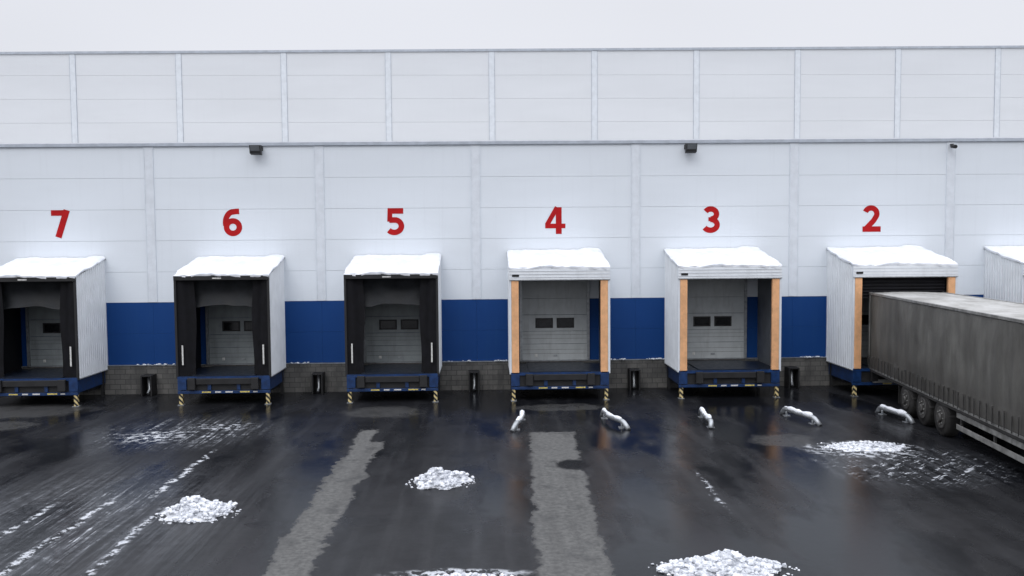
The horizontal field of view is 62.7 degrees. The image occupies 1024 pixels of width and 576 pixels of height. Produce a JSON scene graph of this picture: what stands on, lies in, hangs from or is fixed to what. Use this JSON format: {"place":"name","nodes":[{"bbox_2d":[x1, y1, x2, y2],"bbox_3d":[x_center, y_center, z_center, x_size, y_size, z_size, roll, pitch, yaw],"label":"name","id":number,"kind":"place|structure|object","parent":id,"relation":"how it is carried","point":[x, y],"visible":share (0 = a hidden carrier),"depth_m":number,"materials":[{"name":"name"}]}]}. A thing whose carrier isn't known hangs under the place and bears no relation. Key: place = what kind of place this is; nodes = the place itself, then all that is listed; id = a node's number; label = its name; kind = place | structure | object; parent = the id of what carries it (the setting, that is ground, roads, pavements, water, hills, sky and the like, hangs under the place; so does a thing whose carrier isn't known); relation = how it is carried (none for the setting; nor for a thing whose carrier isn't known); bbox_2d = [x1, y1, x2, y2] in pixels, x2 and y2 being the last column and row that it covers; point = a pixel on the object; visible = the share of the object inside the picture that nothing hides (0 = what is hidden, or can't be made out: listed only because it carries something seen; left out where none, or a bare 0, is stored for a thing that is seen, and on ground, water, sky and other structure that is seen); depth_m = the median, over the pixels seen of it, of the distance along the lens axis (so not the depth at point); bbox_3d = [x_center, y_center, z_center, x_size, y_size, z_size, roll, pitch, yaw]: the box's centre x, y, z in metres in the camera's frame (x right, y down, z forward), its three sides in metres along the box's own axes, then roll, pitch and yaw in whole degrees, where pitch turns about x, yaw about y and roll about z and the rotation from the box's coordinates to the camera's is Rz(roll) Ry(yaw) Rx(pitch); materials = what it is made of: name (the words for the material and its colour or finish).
{"place":"outdoors","nodes":[
{"label":"outdoors","id":0,"kind":"place"},
{"bbox_2d":[0,385,1023,575],"bbox_3d":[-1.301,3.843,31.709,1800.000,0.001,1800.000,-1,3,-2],"label":"ground","id":1,"kind":"structure","parent":0,"point":[570,482],"depth_m":19.15,"materials":[{"name":"black asphalt"}]},
{"bbox_2d":[0,256,107,406],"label":"loading dock shelter","id":2,"kind":"object","parent":1,"relation":"on","point":[69,293],"visible":1,"depth_m":29.48,"materials":[{"name":"white metal"}]},
{"bbox_2d":[28,306,62,365],"bbox_3d":[-16.612,1.386,31.069,2.440,2.990,0.046,-1,3,-2],"label":"sectional door","id":3,"kind":"structure","parent":2,"relation":"in","point":[49,347],"depth_m":31.05,"materials":[{"name":"white metal"}]},
{"bbox_2d":[31,323,62,361],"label":"door windows and handle","id":4,"kind":"structure","parent":2,"relation":"in","point":[47,327],"depth_m":31.02,"materials":[{"name":"black glass"}]},
{"bbox_2d":[140,374,156,396],"bbox_3d":[-13.408,3.584,31.003,0.400,0.770,0.500,-1,3,-2],"label":"downpipe guard","id":5,"kind":"object","parent":1,"relation":"on","point":[148,382],"visible":1,"depth_m":30.95,"materials":[{"name":"black metal"}]},
{"bbox_2d":[155,495,240,523],"bbox_3d":[-6.478,4.467,17.286,1.717,0.417,1.302,-1,3,-2],"label":"snow pile","id":6,"kind":"object","parent":1,"relation":"on","point":[193,509],"visible":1,"depth_m":17.01,"materials":[{"name":"white snow"}]},
{"bbox_2d":[173,254,286,405],"bbox_3d":[-10.017,1.408,30.063,3.260,5.165,2.480,-1,3,-2],"label":"loading dock shelter","id":7,"kind":"object","parent":1,"relation":"on","point":[241,299],"visible":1,"depth_m":29.35,"materials":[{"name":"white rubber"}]},
{"bbox_2d":[208,305,253,363],"bbox_3d":[-10.055,1.327,31.273,2.440,2.990,0.046,-1,3,-2],"label":"sectional door","id":8,"kind":"structure","parent":7,"relation":"in","point":[237,346],"depth_m":31.26,"materials":[{"name":"white metal"}]},
{"bbox_2d":[222,321,251,359],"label":"door windows and handle","id":9,"kind":"structure","parent":7,"relation":"in","point":[226,325],"depth_m":31.23,"materials":[{"name":"black glass"}]},
{"bbox_2d":[311,372,324,393],"bbox_3d":[-7.191,3.528,31.196,0.400,0.770,0.500,-1,3,-2],"label":"downpipe guard","id":10,"kind":"object","parent":1,"relation":"on","point":[318,381],"visible":1,"depth_m":31.18,"materials":[{"name":"black metal"}]},
{"bbox_2d":[343,253,441,402],"bbox_3d":[-4.210,1.351,30.243,3.260,5.176,2.480,-1,3,-2],"label":"loading dock shelter","id":11,"kind":"object","parent":1,"relation":"on","point":[398,296],"visible":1,"depth_m":29.48,"materials":[{"name":"black rubber"}]},
{"bbox_2d":[366,319,417,357],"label":"door windows and handle","id":12,"kind":"structure","parent":11,"relation":"in","point":[405,323],"depth_m":31.43,"materials":[{"name":"black glass"}]},
{"bbox_2d":[366,304,421,361],"bbox_3d":[-4.248,1.275,31.453,2.440,2.990,0.046,-1,3,-2],"label":"sectional door","id":13,"kind":"structure","parent":11,"relation":"in","point":[409,344],"depth_m":31.45,"materials":[{"name":"white metal"}]},
{"bbox_2d":[405,467,475,489],"bbox_3d":[-1.648,4.309,19.378,1.626,0.453,1.205,-1,3,-2],"label":"snow pile","id":14,"kind":"object","parent":1,"relation":"on","point":[437,477],"visible":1,"depth_m":19.17,"materials":[{"name":"white snow"}]},
{"bbox_2d":[22,357,866,394],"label":"brick plinth","id":15,"kind":"structure","parent":1,"relation":"on","point":[122,380],"depth_m":31.60,"materials":[{"name":"grey brick"}]},
{"bbox_2d":[22,356,867,366],"bbox_3d":[-1.310,2.760,31.657,96.000,0.024,0.190,-1,3,-2],"label":"plinth drip flashing","id":16,"kind":"object","parent":15,"relation":"on","point":[442,361],"visible":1,"depth_m":31.54,"materials":[{"name":"metal"}]},
{"bbox_2d":[137,356,826,365],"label":"snow on flashing","id":17,"kind":"structure","parent":16,"relation":"on","point":[494,360],"depth_m":31.57,"materials":[{"name":"white snow"}]},
{"bbox_2d":[20,295,983,365],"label":"blue band panels","id":18,"kind":"object","parent":15,"relation":"on","point":[144,332],"visible":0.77,"depth_m":31.57,"materials":[{"name":"blue metal"}]},
{"bbox_2d":[0,141,1023,302],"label":"panels","id":19,"kind":"object","parent":18,"relation":"on","point":[98,193],"visible":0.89,"depth_m":31.37,"materials":[{"name":"white metal"}]},
{"bbox_2d":[51,209,69,237],"bbox_3d":[-16.598,-2.360,30.891,0.684,1.073,0.002,-1,3,-2],"label":"dock number sign","id":20,"kind":"object","parent":19,"relation":"attached to","point":[64,214],"visible":1,"depth_m":30.88,"materials":[{"name":"red paint"}]},
{"bbox_2d":[223,209,241,235],"bbox_3d":[-10.348,-2.429,31.085,0.705,1.020,0.002,-1,3,-2],"label":"dock number sign","id":21,"kind":"object","parent":19,"relation":"attached to","point":[227,222],"visible":1,"depth_m":31.08,"materials":[{"name":"red paint"}]},
{"bbox_2d":[387,208,403,234],"bbox_3d":[-4.338,-2.471,31.271,0.639,1.006,0.003,-1,3,-2],"label":"dock number sign","id":22,"kind":"object","parent":19,"relation":"attached to","point":[398,221],"visible":1,"depth_m":31.27,"materials":[{"name":"red paint"}]},
{"bbox_2d":[0,137,1023,146],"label":"parapet capping","id":23,"kind":"object","parent":19,"relation":"on","point":[504,142],"visible":1,"depth_m":31.19,"materials":[{"name":"metal"}]},
{"bbox_2d":[249,145,262,154],"bbox_3d":[-9.354,-5.047,30.694,0.400,0.357,0.429,-1,3,-2],"label":"floodlight","id":24,"kind":"object","parent":23,"relation":"attached to","point":[255,149],"visible":1,"depth_m":30.54,"materials":[{"name":"black metal"}]},
{"bbox_2d":[684,143,696,152],"bbox_3d":[6.638,-5.191,31.191,0.400,0.357,0.429,-1,3,-2],"label":"floodlight","id":25,"kind":"object","parent":23,"relation":"attached to","point":[690,147],"visible":1,"depth_m":31.04,"materials":[{"name":"black metal"}]},
{"bbox_2d":[143,142,955,301],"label":"vertical cover strips","id":26,"kind":"object","parent":19,"relation":"attached to","point":[476,224],"visible":0.98,"depth_m":31.42,"materials":[{"name":"white metal"}]},
{"bbox_2d":[545,206,564,233],"bbox_3d":[1.618,-2.546,31.456,0.766,1.044,0.003,-1,3,-2],"label":"dock number sign","id":27,"kind":"object","parent":19,"relation":"attached to","point":[558,225],"visible":1,"depth_m":31.46,"materials":[{"name":"red paint"}]},
{"bbox_2d":[703,206,719,232],"bbox_3d":[7.508,-2.577,31.640,0.655,1.003,0.003,-1,3,-2],"label":"dock number sign","id":28,"kind":"object","parent":19,"relation":"attached to","point":[714,220],"visible":1,"depth_m":31.64,"materials":[{"name":"red paint"}]},
{"bbox_2d":[862,205,880,231],"bbox_3d":[13.634,-2.633,31.831,0.700,1.002,0.002,-1,3,-2],"label":"dock number sign","id":29,"kind":"object","parent":19,"relation":"attached to","point":[868,227],"visible":1,"depth_m":31.84,"materials":[{"name":"red paint"}]},
{"bbox_2d":[469,370,479,391],"bbox_3d":[-1.414,3.476,31.376,0.400,0.770,0.500,-1,3,-2],"label":"downpipe guard","id":30,"kind":"object","parent":1,"relation":"on","point":[474,379],"visible":1,"depth_m":31.40,"materials":[{"name":"black metal"}]},
{"bbox_2d":[437,572,513,575],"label":"snow pile","id":31,"kind":"object","parent":1,"relation":"on","point":[466,574],"visible":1,"depth_m":13.80,"materials":[{"name":"white snow"}]},
{"bbox_2d":[510,410,525,431],"bbox_3d":[0.236,4.014,25.574,0.290,0.398,2.107,0,3,9],"label":"wheel guide rail","id":32,"kind":"object","parent":1,"relation":"on","point":[519,420],"visible":0.99,"depth_m":24.93,"materials":[{"name":"metal"}]},
{"bbox_2d":[507,247,609,400],"bbox_3d":[1.637,1.217,30.421,3.540,5.338,2.480,-1,3,-2],"label":"loading dock shelter","id":33,"kind":"object","parent":1,"relation":"on","point":[540,326],"visible":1,"depth_m":30.66,"materials":[{"name":"metal"}]},
{"bbox_2d":[522,281,586,359],"bbox_3d":[1.599,1.222,31.635,2.440,2.990,0.046,-1,3,-2],"label":"sectional door","id":34,"kind":"structure","parent":33,"relation":"in","point":[549,299],"depth_m":31.61,"materials":[{"name":"white metal"}]},
{"bbox_2d":[534,318,581,356],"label":"door windows and handle","id":35,"kind":"structure","parent":34,"relation":"attached to","point":[539,322],"depth_m":31.61,"materials":[{"name":"black glass"}]},
{"bbox_2d":[600,408,630,429],"bbox_3d":[3.063,3.993,25.676,0.326,0.388,2.082,-1,3,-17],"label":"wheel guide rail","id":36,"kind":"object","parent":1,"relation":"on","point":[605,414],"visible":0.99,"depth_m":25.28,"materials":[{"name":"metal"}]},
{"bbox_2d":[628,368,639,389],"bbox_3d":[4.582,3.422,31.562,0.400,0.770,0.500,-1,3,-2],"label":"downpipe guard","id":37,"kind":"object","parent":1,"relation":"on","point":[633,377],"visible":1,"depth_m":31.56,"materials":[{"name":"black metal"}]},
{"bbox_2d":[698,407,714,428],"bbox_3d":[5.938,3.956,25.758,0.223,0.392,2.081,0,3,2],"label":"wheel guide rail","id":38,"kind":"object","parent":1,"relation":"on","point":[702,413],"visible":1,"depth_m":25.18,"materials":[{"name":"metal"}]},
{"bbox_2d":[664,246,781,398],"bbox_3d":[7.614,1.162,30.606,3.680,5.342,2.480,-1,3,-2],"label":"loading dock shelter","id":39,"kind":"object","parent":1,"relation":"on","point":[703,302],"visible":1,"depth_m":30.65,"materials":[{"name":"metal"}]},
{"bbox_2d":[687,279,743,357],"bbox_3d":[7.576,1.168,31.821,2.440,2.990,0.046,-1,3,-2],"label":"sectional door","id":40,"kind":"structure","parent":39,"relation":"in","point":[705,297],"depth_m":31.80,"materials":[{"name":"white metal"}]},
{"bbox_2d":[692,316,738,354],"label":"door windows and handle","id":41,"kind":"structure","parent":40,"relation":"attached to","point":[697,320],"depth_m":31.79,"materials":[{"name":"black glass"}]},
{"bbox_2d":[648,549,799,575],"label":"snow pile","id":42,"kind":"object","parent":1,"relation":"on","point":[726,562],"visible":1,"depth_m":13.99,"materials":[{"name":"white snow"}]},
{"bbox_2d":[784,366,799,387],"bbox_3d":[10.579,3.368,31.749,0.400,0.770,0.500,-1,3,-2],"label":"downpipe guard","id":43,"kind":"object","parent":1,"relation":"on","point":[791,375],"visible":1,"depth_m":31.74,"materials":[{"name":"black metal"}]},
{"bbox_2d":[779,406,821,425],"bbox_3d":[8.878,3.932,25.945,0.258,0.396,1.945,-1,3,-18],"label":"wheel guide rail","id":44,"kind":"object","parent":1,"relation":"on","point":[785,410],"visible":1,"depth_m":25.72,"materials":[{"name":"metal"}]},
{"bbox_2d":[817,440,910,453],"bbox_3d":[9.377,4.197,22.387,2.652,0.188,1.279,-1,3,-2],"label":"snow pile","id":45,"kind":"object","parent":1,"relation":"on","point":[860,445],"visible":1,"depth_m":22.29,"materials":[{"name":"white snow"}]},
{"bbox_2d":[826,245,957,396],"bbox_3d":[13.850,1.105,30.800,3.760,5.343,2.480,-1,3,-2],"label":"loading dock shelter","id":46,"kind":"object","parent":1,"relation":"on","point":[856,276],"visible":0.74,"depth_m":29.86,"materials":[{"name":"metal"}]},
{"bbox_2d":[861,298,868,355],"bbox_3d":[13.813,1.112,32.015,2.440,2.990,0.046,-1,3,-2],"label":"sectional door","id":47,"kind":"structure","parent":46,"relation":"in","point":[865,301],"depth_m":32.01,"materials":[{"name":"white metal"}]},
{"bbox_2d":[862,315,868,324],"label":"door windows and handle","id":48,"kind":"structure","parent":46,"relation":"in","point":[865,318],"depth_m":31.97,"materials":[{"name":"black glass"}]},
{"bbox_2d":[875,404,915,423],"bbox_3d":[11.868,3.901,26.069,0.231,0.397,1.839,-1,3,-11],"label":"wheel guide rail","id":49,"kind":"object","parent":1,"relation":"on","point":[881,408],"visible":1,"depth_m":25.85,"materials":[{"name":"metal"}]},
{"bbox_2d":[867,292,1023,463],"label":"semi trailer truck","id":50,"kind":"object","parent":1,"relation":"on","point":[948,363],"visible":1,"depth_m":23.13,"materials":[{"name":"fabric"}]},
{"bbox_2d":[984,246,1023,302],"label":"loading dock shelter","id":51,"kind":"object","parent":1,"relation":"on","point":[1004,273],"visible":0.44,"depth_m":30.99,"materials":[{"name":"metal"}]},
{"bbox_2d":[0,0,1023,51],"label":"sky","id":52,"kind":"structure","parent":0,"point":[25,25],"materials":[{"name":"white"}]},
{"bbox_2d":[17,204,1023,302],"bbox_3d":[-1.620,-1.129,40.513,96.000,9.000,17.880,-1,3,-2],"label":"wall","id":53,"kind":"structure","parent":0,"point":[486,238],"depth_m":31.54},
{"bbox_2d":[0,45,1023,142],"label":"cover strips and capping","id":54,"kind":"object","parent":53,"relation":"on","point":[179,100],"visible":0.63,"depth_m":48.91,"materials":[{"name":"metal"}]},
{"bbox_2d":[0,48,1023,142],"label":"panels","id":55,"kind":"object","parent":54,"relation":"attached to","point":[444,95],"visible":0.59,"depth_m":48.98,"materials":[{"name":"white metal"}]}
]}

